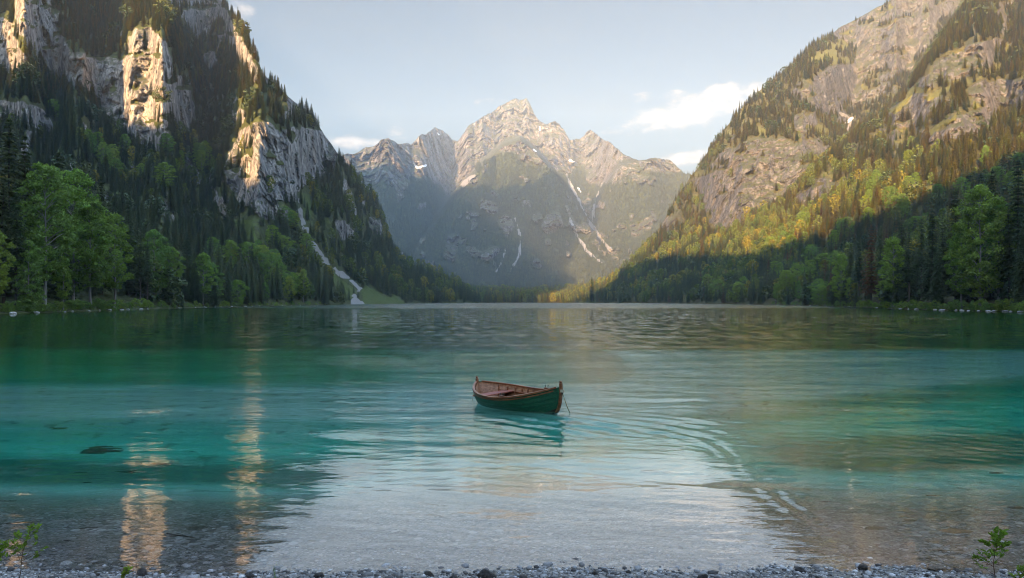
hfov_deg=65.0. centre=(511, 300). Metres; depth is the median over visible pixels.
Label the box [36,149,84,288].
spruce tree
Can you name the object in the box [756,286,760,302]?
spruce tree
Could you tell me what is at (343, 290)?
spruce tree
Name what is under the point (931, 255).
spruce tree
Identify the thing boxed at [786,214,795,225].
broadleaf tree
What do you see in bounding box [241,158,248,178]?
spruce tree
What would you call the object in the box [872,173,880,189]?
broadleaf tree
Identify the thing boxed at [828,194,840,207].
broadleaf tree
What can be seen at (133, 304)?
shrub
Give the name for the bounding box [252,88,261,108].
spruce tree
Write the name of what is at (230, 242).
broadleaf tree
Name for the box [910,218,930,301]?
spruce tree
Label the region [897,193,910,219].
broadleaf tree
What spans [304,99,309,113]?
spruce tree
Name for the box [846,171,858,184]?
broadleaf tree
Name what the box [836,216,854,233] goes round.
broadleaf tree
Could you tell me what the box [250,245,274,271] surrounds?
broadleaf tree
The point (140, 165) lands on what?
broadleaf tree
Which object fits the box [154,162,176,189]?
broadleaf tree
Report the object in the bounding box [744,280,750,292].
broadleaf tree
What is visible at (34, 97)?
spruce tree
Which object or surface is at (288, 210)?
broadleaf tree
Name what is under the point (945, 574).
ground
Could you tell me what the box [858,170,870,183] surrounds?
broadleaf tree
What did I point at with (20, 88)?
spruce tree
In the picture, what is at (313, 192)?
spruce tree
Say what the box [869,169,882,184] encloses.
broadleaf tree
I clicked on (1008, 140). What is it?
larch tree
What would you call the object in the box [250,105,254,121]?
spruce tree
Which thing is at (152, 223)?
spruce tree
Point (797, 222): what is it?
broadleaf tree
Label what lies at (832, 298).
spruce tree
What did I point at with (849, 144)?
dwarf pine
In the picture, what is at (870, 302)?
shrub
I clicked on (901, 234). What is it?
spruce tree
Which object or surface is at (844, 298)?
spruce tree
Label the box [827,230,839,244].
broadleaf tree
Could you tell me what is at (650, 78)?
sky
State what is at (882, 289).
broadleaf tree
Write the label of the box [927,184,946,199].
broadleaf tree
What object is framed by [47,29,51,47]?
spruce tree
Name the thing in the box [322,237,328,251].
broadleaf tree
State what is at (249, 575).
stone
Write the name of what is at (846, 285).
broadleaf tree
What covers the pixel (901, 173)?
broadleaf tree
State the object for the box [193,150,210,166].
broadleaf tree
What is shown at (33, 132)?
spruce tree
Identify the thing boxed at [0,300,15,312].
shrub
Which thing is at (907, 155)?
broadleaf tree
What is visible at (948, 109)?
spruce tree
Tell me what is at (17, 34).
spruce tree
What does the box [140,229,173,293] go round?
beech tree
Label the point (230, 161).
spruce tree
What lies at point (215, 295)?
spruce tree
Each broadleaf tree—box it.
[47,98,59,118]
[82,129,93,146]
[86,135,98,152]
[94,132,107,145]
[95,142,110,164]
[97,148,114,163]
[107,144,119,157]
[108,158,123,175]
[110,147,119,166]
[120,134,131,148]
[127,145,134,160]
[135,163,145,173]
[144,187,155,198]
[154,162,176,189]
[157,133,175,150]
[179,143,185,157]
[179,150,185,166]
[188,142,208,160]
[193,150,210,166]
[197,152,207,170]
[200,142,212,157]
[201,140,212,157]
[202,262,224,298]
[206,237,221,253]
[221,240,239,263]
[222,239,235,262]
[225,253,236,268]
[239,241,259,264]
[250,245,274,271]
[252,252,276,276]
[253,239,261,250]
[261,255,285,281]
[263,249,281,262]
[265,175,274,190]
[265,225,282,244]
[273,262,289,278]
[274,232,283,248]
[277,206,294,224]
[278,235,295,256]
[287,272,300,300]
[288,210,299,229]
[299,233,315,253]
[305,172,310,185]
[305,246,314,263]
[306,285,315,298]
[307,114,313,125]
[309,181,315,195]
[313,251,319,264]
[314,255,324,266]
[315,189,322,201]
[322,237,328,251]
[328,253,334,263]
[346,189,352,203]
[346,194,352,209]
[347,260,355,274]
[351,165,356,176]
[351,215,355,229]
[354,217,363,230]
[357,267,367,282]
[361,251,370,264]
[382,222,388,232]
[406,255,413,267]
[408,278,413,292]
[427,290,433,300]
[441,286,448,299]
[447,288,454,301]
[549,293,556,301]
[564,292,568,301]
[581,294,586,301]
[641,291,648,302]
[677,270,686,283]
[701,274,712,287]
[701,276,712,288]
[702,266,711,275]
[708,279,726,293]
[725,289,731,301]
[728,282,747,302]
[731,251,738,262]
[733,283,747,298]
[734,255,741,267]
[735,262,747,274]
[736,276,748,293]
[742,254,754,265]
[744,216,750,226]
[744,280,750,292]
[746,259,758,275]
[747,227,755,237]
[750,250,756,259]
[758,229,767,242]
[759,208,768,218]
[759,226,770,237]
[762,215,768,224]
[763,236,775,246]
[767,243,777,254]
[767,261,783,272]
[773,284,781,298]
[776,270,796,289]
[777,231,788,240]
[777,270,794,297]
[777,289,784,303]
[778,197,785,207]
[778,206,785,217]
[779,239,786,250]
[784,234,796,248]
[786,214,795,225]
[789,220,797,233]
[789,263,802,285]
[790,271,801,288]
[791,182,797,193]
[794,219,807,231]
[797,212,809,225]
[797,220,808,234]
[799,259,813,269]
[801,244,818,260]
[803,215,809,228]
[803,265,819,282]
[805,166,814,180]
[807,278,827,304]
[809,176,814,184]
[809,247,821,255]
[811,253,832,273]
[812,215,822,229]
[816,285,826,302]
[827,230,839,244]
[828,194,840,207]
[829,250,840,268]
[830,159,842,174]
[830,199,839,214]
[834,218,849,230]
[835,185,840,198]
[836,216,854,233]
[842,158,849,171]
[843,278,857,299]
[846,157,857,172]
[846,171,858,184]
[854,169,862,181]
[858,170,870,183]
[859,195,870,209]
[860,207,874,222]
[862,160,871,171]
[862,177,871,190]
[865,179,875,191]
[865,189,872,205]
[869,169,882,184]
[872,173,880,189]
[874,159,884,172]
[874,280,884,300]
[880,186,898,203]
[883,195,907,216]
[890,206,900,222]
[896,170,905,185]
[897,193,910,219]
[900,198,910,215]
[903,149,913,162]
[903,176,915,190]
[905,158,916,172]
[905,216,919,231]
[910,172,921,187]
[927,172,934,184]
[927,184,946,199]
[950,177,972,197]
[978,145,992,161]
[985,166,1005,186]
[1001,171,1015,191]
[1011,152,1023,167]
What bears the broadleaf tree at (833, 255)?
on the mountain at (750, 188)
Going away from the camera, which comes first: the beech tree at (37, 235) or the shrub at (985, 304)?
the beech tree at (37, 235)
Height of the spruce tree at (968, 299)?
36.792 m
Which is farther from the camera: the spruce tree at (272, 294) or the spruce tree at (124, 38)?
the spruce tree at (124, 38)
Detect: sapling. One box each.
[0,522,48,577]
[0,540,21,561]
[121,565,132,577]
[971,526,1011,577]
[1007,564,1023,577]
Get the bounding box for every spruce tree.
[0,115,49,296]
[0,164,24,305]
[0,174,20,297]
[3,132,54,296]
[4,180,35,307]
[16,24,18,38]
[16,72,22,97]
[18,108,31,130]
[21,72,33,94]
[29,87,33,101]
[29,107,32,128]
[30,124,36,148]
[30,146,36,170]
[31,140,42,162]
[32,81,37,102]
[34,127,43,152]
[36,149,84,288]
[40,82,46,102]
[41,123,47,144]
[44,98,50,117]
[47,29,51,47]
[61,140,68,160]
[66,154,71,174]
[67,105,75,129]
[68,142,75,159]
[69,125,80,149]
[75,149,80,166]
[77,79,82,95]
[79,99,83,117]
[80,137,91,159]
[80,144,83,166]
[83,35,87,52]
[84,146,91,161]
[86,99,92,121]
[87,177,122,294]
[89,114,93,130]
[93,39,98,56]
[107,174,114,199]
[117,188,125,215]
[117,200,145,295]
[118,138,124,158]
[121,148,126,171]
[122,25,127,42]
[125,158,129,179]
[127,13,134,30]
[129,225,146,299]
[133,10,138,26]
[133,75,138,87]
[133,148,137,165]
[136,225,149,251]
[140,13,144,26]
[140,240,154,302]
[141,158,151,183]
[143,30,147,48]
[147,80,151,95]
[148,206,156,229]
[150,222,159,246]
[155,145,165,164]
[155,196,160,219]
[156,21,160,31]
[156,104,159,121]
[161,179,167,198]
[162,133,171,155]
[164,216,172,245]
[165,24,168,42]
[166,149,170,170]
[166,182,177,211]
[176,269,189,299]
[184,257,192,296]
[186,250,201,299]
[189,272,204,302]
[191,274,199,301]
[194,229,203,256]
[207,232,214,259]
[209,190,213,211]
[209,268,220,306]
[214,243,227,299]
[217,158,224,180]
[220,178,229,203]
[220,222,225,245]
[224,262,232,301]
[228,152,232,167]
[233,198,239,215]
[233,266,242,297]
[234,145,241,167]
[234,223,242,252]
[234,262,244,290]
[237,79,242,98]
[237,111,241,128]
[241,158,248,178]
[241,267,252,303]
[246,201,251,215]
[247,259,257,300]
[248,134,252,148]
[249,274,258,302]
[250,68,254,84]
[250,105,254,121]
[250,200,255,214]
[252,45,259,59]
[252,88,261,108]
[254,67,262,84]
[255,49,259,62]
[257,281,265,303]
[260,103,265,119]
[261,274,267,301]
[267,207,270,223]
[269,273,276,298]
[271,264,281,300]
[273,105,279,123]
[274,230,280,252]
[277,206,282,228]
[278,110,283,125]
[281,84,287,101]
[286,119,291,137]
[288,255,294,272]
[299,187,302,203]
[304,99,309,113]
[304,204,310,220]
[310,182,315,199]
[313,279,318,300]
[315,225,322,241]
[315,266,323,300]
[319,278,327,303]
[326,200,330,216]
[329,280,334,300]
[337,149,342,164]
[342,283,347,301]
[345,207,350,223]
[371,269,377,286]
[385,282,388,294]
[408,286,414,302]
[436,288,439,302]
[586,278,597,302]
[704,283,707,301]
[739,290,744,302]
[748,292,753,303]
[751,280,756,300]
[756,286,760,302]
[784,289,790,304]
[801,278,810,304]
[805,269,813,300]
[812,261,819,283]
[813,227,818,246]
[820,219,826,237]
[825,285,832,302]
[826,266,833,296]
[828,212,833,227]
[829,284,839,305]
[839,280,847,304]
[841,244,855,299]
[847,241,865,299]
[851,281,859,305]
[859,225,880,304]
[868,227,886,301]
[877,204,884,225]
[887,216,915,296]
[890,255,904,303]
[897,141,901,157]
[898,228,918,301]
[906,105,910,119]
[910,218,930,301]
[912,210,945,302]
[920,161,924,179]
[925,164,929,179]
[925,250,945,305]
[930,216,950,302]
[934,154,938,166]
[935,189,941,215]
[936,188,963,300]
[939,108,944,120]
[945,99,950,113]
[945,183,954,211]
[950,98,953,112]
[950,203,982,302]
[956,173,994,297]
[964,164,970,185]
[969,24,973,37]
[974,168,1014,299]
[981,65,985,77]
[987,68,991,79]
[989,159,1023,296]
[994,205,1019,305]
[1003,193,1023,297]
[1008,226,1023,304]
[1011,64,1017,78]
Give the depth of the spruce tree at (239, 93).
958.13 m
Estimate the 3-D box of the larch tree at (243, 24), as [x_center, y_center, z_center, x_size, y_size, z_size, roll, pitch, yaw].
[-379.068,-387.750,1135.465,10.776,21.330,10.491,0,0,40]
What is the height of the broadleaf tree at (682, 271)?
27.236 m
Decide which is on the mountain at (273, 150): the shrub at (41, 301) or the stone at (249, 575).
the shrub at (41, 301)
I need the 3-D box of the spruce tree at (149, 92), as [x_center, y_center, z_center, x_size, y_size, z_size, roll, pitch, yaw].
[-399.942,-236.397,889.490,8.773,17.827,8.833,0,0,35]
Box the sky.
[226,0,888,174]
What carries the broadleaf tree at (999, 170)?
on the mountain at (750, 188)
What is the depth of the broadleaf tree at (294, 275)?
596.77 m
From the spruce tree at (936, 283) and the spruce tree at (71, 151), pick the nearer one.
the spruce tree at (936, 283)
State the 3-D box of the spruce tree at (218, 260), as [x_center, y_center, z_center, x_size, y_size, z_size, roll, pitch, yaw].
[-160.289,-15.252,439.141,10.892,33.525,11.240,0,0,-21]
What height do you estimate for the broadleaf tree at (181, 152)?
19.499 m
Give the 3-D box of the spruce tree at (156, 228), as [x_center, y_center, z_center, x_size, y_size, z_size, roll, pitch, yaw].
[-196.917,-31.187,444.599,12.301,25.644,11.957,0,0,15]
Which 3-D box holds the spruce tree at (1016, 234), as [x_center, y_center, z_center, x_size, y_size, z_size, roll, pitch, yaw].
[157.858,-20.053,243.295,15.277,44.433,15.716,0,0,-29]
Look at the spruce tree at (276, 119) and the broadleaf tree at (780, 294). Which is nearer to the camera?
the broadleaf tree at (780, 294)
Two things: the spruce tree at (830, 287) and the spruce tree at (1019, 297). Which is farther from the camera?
the spruce tree at (830, 287)
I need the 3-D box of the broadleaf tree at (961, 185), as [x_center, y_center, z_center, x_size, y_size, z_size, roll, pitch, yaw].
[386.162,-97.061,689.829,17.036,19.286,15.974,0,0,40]
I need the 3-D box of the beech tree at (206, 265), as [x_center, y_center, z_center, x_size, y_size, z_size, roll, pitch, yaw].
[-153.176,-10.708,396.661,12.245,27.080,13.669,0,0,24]
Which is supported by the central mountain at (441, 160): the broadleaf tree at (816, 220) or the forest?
the forest
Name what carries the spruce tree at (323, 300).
on the mountain at (273, 150)
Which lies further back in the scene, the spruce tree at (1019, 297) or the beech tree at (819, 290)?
the beech tree at (819, 290)
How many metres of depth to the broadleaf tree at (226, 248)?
609.63 m
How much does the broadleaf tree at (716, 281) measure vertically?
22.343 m
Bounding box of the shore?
[479,298,596,302]
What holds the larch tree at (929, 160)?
on the mountain at (750, 188)
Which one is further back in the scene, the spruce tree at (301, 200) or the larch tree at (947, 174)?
the spruce tree at (301, 200)
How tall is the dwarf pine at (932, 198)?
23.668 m
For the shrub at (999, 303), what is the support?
on the mountain at (750, 188)
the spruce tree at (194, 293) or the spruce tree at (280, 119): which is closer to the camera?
the spruce tree at (194, 293)
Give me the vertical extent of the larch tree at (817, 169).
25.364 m
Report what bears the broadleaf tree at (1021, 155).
on the mountain at (750, 188)
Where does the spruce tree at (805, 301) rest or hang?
on the mountain at (750, 188)
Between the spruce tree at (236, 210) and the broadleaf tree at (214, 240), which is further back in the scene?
the spruce tree at (236, 210)
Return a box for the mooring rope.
[560,389,569,412]
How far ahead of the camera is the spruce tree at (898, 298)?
331.56 m
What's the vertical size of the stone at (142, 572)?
0.116 m
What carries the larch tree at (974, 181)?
on the mountain at (750, 188)
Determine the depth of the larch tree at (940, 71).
1248.35 m
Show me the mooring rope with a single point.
(562, 391)
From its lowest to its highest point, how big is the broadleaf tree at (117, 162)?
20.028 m
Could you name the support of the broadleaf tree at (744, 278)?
on the mountain at (750, 188)
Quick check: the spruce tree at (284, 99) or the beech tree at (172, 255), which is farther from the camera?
the spruce tree at (284, 99)
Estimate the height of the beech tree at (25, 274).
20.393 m
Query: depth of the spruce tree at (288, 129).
866.02 m
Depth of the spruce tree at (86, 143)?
671.84 m
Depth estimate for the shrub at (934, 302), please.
290.10 m
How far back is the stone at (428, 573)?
9.30 m
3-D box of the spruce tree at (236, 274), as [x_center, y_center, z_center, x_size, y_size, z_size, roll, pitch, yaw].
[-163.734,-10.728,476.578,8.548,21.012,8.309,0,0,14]
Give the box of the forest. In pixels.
[0,0,1023,307]
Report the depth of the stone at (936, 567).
9.52 m
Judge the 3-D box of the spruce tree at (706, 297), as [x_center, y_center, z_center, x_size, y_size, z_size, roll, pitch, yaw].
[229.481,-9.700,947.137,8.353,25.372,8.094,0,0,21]
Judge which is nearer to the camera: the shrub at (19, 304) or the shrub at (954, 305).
the shrub at (19, 304)
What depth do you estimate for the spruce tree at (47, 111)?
782.95 m
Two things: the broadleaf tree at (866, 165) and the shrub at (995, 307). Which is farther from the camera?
the broadleaf tree at (866, 165)
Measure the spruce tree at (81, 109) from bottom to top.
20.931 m
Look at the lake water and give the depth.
18.72 m
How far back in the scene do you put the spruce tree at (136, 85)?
904.65 m
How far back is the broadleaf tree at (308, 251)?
787.81 m
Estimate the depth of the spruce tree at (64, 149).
593.62 m
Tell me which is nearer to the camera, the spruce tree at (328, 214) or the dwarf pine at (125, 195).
the dwarf pine at (125, 195)
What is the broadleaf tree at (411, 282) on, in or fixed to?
on the mountain at (273, 150)
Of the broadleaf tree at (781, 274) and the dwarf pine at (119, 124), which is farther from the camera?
the dwarf pine at (119, 124)
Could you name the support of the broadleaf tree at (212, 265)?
on the mountain at (273, 150)
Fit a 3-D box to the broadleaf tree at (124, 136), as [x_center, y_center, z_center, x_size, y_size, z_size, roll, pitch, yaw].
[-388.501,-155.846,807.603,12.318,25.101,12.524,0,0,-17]
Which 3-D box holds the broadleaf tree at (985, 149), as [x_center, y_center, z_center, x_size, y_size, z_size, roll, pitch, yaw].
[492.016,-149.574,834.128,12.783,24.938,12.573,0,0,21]
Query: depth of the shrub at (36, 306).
220.41 m
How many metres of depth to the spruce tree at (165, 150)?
758.04 m
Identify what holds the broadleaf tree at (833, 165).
on the mountain at (750, 188)
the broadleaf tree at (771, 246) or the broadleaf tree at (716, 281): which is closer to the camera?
the broadleaf tree at (716, 281)
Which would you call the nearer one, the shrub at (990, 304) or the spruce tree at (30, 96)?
the shrub at (990, 304)
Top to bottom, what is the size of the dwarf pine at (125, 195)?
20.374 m
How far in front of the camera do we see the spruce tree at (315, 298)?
652.27 m
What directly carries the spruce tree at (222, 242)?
on the mountain at (273, 150)
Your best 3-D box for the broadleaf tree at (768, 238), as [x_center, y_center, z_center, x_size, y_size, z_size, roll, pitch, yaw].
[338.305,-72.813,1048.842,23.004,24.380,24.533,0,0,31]
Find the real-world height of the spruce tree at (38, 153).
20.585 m
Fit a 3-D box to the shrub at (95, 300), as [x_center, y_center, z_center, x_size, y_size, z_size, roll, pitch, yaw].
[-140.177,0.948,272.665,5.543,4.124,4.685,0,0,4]
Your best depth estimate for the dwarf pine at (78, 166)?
594.32 m
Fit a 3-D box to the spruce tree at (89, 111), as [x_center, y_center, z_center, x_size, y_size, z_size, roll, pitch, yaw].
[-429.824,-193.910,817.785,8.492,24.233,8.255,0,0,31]
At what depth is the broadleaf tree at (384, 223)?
1451.86 m
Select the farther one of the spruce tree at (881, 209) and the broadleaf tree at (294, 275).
the spruce tree at (881, 209)
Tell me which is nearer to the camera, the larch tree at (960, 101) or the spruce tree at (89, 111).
the spruce tree at (89, 111)
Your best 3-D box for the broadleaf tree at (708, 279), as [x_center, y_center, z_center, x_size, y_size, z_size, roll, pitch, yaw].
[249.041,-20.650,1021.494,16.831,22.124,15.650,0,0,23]
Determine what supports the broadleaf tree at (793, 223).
on the mountain at (750, 188)
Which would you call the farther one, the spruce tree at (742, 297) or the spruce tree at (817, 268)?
the spruce tree at (742, 297)
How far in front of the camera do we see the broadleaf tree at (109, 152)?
714.12 m
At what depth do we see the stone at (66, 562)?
9.76 m
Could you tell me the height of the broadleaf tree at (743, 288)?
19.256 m
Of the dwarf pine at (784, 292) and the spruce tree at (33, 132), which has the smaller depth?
the dwarf pine at (784, 292)
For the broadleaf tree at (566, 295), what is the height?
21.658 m
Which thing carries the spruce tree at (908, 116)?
on the mountain at (750, 188)
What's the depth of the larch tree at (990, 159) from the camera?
823.69 m
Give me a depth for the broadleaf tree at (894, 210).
716.28 m
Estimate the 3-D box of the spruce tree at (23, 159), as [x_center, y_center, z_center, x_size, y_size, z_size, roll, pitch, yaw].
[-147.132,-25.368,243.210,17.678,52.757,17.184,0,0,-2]
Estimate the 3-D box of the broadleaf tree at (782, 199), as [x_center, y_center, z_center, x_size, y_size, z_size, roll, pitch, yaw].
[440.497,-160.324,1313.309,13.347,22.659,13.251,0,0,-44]
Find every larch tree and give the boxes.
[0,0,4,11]
[21,34,27,54]
[240,20,245,33]
[815,164,819,177]
[821,157,829,169]
[871,191,878,206]
[927,153,930,167]
[936,68,943,82]
[944,179,950,197]
[945,170,950,191]
[948,167,956,182]
[951,156,957,177]
[957,94,961,106]
[957,168,965,192]
[968,151,975,170]
[970,140,977,158]
[970,171,975,188]
[987,149,994,167]
[996,130,1005,148]
[1004,130,1010,149]
[1016,61,1023,77]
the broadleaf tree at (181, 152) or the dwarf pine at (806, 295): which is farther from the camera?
the broadleaf tree at (181, 152)
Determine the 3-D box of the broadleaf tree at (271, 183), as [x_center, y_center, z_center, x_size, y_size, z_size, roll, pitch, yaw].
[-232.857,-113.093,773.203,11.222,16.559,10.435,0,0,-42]
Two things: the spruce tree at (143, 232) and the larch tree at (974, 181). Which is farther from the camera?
the larch tree at (974, 181)
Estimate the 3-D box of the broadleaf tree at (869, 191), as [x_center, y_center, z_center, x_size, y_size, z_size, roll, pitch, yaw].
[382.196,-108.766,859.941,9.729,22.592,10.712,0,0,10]
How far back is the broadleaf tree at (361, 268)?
979.58 m
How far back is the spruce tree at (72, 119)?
700.29 m
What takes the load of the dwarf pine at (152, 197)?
on the mountain at (273, 150)
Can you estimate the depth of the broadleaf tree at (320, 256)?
815.62 m
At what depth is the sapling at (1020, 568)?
8.71 m
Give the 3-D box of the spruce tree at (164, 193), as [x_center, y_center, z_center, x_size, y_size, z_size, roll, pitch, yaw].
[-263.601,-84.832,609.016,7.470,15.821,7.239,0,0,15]
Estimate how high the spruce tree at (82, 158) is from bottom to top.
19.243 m
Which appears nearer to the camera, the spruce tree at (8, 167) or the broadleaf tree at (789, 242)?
the spruce tree at (8, 167)
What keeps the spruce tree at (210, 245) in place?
on the mountain at (273, 150)
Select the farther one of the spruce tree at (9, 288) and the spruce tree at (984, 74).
the spruce tree at (984, 74)
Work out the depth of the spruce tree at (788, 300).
624.96 m
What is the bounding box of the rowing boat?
[472,376,562,413]
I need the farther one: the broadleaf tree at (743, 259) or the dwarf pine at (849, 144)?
the dwarf pine at (849, 144)
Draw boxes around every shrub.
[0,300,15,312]
[11,300,21,309]
[12,298,39,312]
[22,298,43,311]
[30,299,44,310]
[36,299,49,311]
[47,301,63,308]
[55,301,66,311]
[64,299,79,309]
[66,298,84,308]
[92,298,104,308]
[93,299,110,310]
[104,300,119,309]
[107,299,124,308]
[130,298,141,307]
[139,298,147,307]
[864,300,873,306]
[897,301,905,308]
[905,302,916,308]
[906,300,918,307]
[914,301,925,308]
[927,299,940,308]
[944,299,964,309]
[949,301,963,310]
[957,300,969,309]
[966,300,978,310]
[972,298,990,310]
[978,302,990,310]
[986,303,994,310]
[994,302,1002,310]
[996,298,1010,309]
[1003,298,1016,310]
[1010,302,1017,311]
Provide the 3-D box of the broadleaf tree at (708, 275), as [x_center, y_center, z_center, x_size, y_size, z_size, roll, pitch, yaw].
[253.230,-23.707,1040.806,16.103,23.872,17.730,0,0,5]
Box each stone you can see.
[60,560,71,564]
[137,568,146,575]
[246,572,253,577]
[314,572,323,577]
[424,570,433,576]
[477,568,495,577]
[697,574,707,577]
[795,567,806,572]
[858,563,867,569]
[927,565,944,570]
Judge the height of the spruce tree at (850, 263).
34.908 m
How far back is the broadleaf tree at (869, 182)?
927.38 m
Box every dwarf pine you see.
[12,62,41,86]
[51,151,75,170]
[71,160,94,180]
[75,100,102,121]
[107,190,135,211]
[112,118,123,130]
[119,4,126,16]
[138,217,149,239]
[139,154,154,166]
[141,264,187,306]
[142,195,169,216]
[151,86,171,102]
[154,0,173,15]
[155,6,176,23]
[191,207,215,226]
[217,207,235,220]
[219,113,235,129]
[233,19,251,36]
[241,93,252,109]
[243,86,264,100]
[267,83,277,95]
[280,246,297,269]
[291,227,305,242]
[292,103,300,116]
[332,290,345,304]
[355,270,367,282]
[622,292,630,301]
[717,144,726,151]
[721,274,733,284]
[754,238,768,248]
[761,281,777,298]
[764,119,777,128]
[780,287,796,300]
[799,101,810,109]
[800,283,819,303]
[820,134,830,142]
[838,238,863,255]
[840,146,853,155]
[844,142,857,152]
[866,117,881,129]
[875,137,885,146]
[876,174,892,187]
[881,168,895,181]
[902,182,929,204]
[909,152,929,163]
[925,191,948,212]
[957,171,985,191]
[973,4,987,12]
[976,121,989,131]
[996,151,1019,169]
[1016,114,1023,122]
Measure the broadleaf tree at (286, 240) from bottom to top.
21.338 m
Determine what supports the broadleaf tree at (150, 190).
on the mountain at (273, 150)
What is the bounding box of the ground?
[0,566,1023,577]
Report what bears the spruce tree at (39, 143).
on the mountain at (273, 150)
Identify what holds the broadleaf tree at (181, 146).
on the mountain at (273, 150)
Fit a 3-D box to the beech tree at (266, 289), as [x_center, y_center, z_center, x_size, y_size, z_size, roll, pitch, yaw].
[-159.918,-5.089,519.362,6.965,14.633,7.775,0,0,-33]
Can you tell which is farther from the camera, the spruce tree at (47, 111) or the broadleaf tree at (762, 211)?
the broadleaf tree at (762, 211)
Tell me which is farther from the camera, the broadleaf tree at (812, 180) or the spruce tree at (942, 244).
the broadleaf tree at (812, 180)
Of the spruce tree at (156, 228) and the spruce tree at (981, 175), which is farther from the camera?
the spruce tree at (156, 228)
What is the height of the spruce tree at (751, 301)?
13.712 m
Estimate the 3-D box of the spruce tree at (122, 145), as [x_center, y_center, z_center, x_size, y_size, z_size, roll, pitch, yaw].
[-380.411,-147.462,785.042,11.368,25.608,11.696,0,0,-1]
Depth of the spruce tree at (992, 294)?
281.62 m
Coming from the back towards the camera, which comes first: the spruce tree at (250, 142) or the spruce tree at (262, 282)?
the spruce tree at (250, 142)
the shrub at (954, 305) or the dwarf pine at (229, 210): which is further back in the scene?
the dwarf pine at (229, 210)
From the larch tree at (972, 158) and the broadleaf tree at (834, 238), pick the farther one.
the larch tree at (972, 158)
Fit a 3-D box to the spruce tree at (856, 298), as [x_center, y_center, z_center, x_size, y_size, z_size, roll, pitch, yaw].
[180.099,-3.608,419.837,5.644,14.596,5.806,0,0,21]
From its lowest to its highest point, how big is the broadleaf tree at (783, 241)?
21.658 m
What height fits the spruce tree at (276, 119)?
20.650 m
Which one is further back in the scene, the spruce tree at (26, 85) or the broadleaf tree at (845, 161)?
the broadleaf tree at (845, 161)
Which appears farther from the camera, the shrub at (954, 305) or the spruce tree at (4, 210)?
the shrub at (954, 305)
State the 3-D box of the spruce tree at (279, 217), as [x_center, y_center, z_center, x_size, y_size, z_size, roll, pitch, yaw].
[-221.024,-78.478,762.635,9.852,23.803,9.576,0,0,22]
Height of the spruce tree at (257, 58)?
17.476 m
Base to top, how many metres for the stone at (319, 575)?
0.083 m
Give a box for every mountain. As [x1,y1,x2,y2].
[0,0,477,313]
[343,98,690,287]
[597,0,1023,311]
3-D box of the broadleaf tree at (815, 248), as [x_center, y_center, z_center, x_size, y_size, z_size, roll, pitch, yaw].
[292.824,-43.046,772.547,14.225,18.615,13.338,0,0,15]
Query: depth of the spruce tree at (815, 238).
875.48 m
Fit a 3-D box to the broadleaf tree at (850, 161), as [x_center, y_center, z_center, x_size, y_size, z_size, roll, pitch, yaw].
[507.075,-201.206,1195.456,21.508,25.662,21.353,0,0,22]
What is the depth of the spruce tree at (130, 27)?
983.65 m
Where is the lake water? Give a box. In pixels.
[0,303,1023,575]
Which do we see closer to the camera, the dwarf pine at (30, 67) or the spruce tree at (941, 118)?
the dwarf pine at (30, 67)
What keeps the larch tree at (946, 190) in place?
on the mountain at (750, 188)
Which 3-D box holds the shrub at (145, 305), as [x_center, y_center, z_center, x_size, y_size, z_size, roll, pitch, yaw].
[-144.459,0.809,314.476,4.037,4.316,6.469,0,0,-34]
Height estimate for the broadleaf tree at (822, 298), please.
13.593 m
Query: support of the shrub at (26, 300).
on the mountain at (273, 150)
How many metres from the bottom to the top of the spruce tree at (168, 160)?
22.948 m
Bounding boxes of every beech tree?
[0,230,15,294]
[6,240,50,309]
[13,161,79,304]
[35,168,108,300]
[51,255,72,309]
[55,199,122,306]
[95,212,134,307]
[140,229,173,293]
[159,247,186,290]
[188,252,217,304]
[229,279,249,304]
[261,282,269,298]
[282,276,296,299]
[297,268,309,301]
[794,281,801,298]
[811,283,829,303]
[828,253,853,305]
[878,236,907,306]
[942,228,977,308]
[943,184,1016,307]
[975,200,1015,299]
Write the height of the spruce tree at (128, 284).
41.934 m
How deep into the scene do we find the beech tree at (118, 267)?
286.30 m
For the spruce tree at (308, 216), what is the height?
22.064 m
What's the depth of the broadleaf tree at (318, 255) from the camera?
814.50 m
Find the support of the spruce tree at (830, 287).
on the mountain at (750, 188)
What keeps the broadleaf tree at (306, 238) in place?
on the mountain at (273, 150)
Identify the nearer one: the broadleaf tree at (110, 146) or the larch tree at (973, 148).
the broadleaf tree at (110, 146)
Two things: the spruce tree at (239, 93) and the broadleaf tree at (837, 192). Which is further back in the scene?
the broadleaf tree at (837, 192)
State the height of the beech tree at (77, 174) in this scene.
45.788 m
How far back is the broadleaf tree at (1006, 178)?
628.52 m
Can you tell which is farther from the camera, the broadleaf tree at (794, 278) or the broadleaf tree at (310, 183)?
the broadleaf tree at (310, 183)

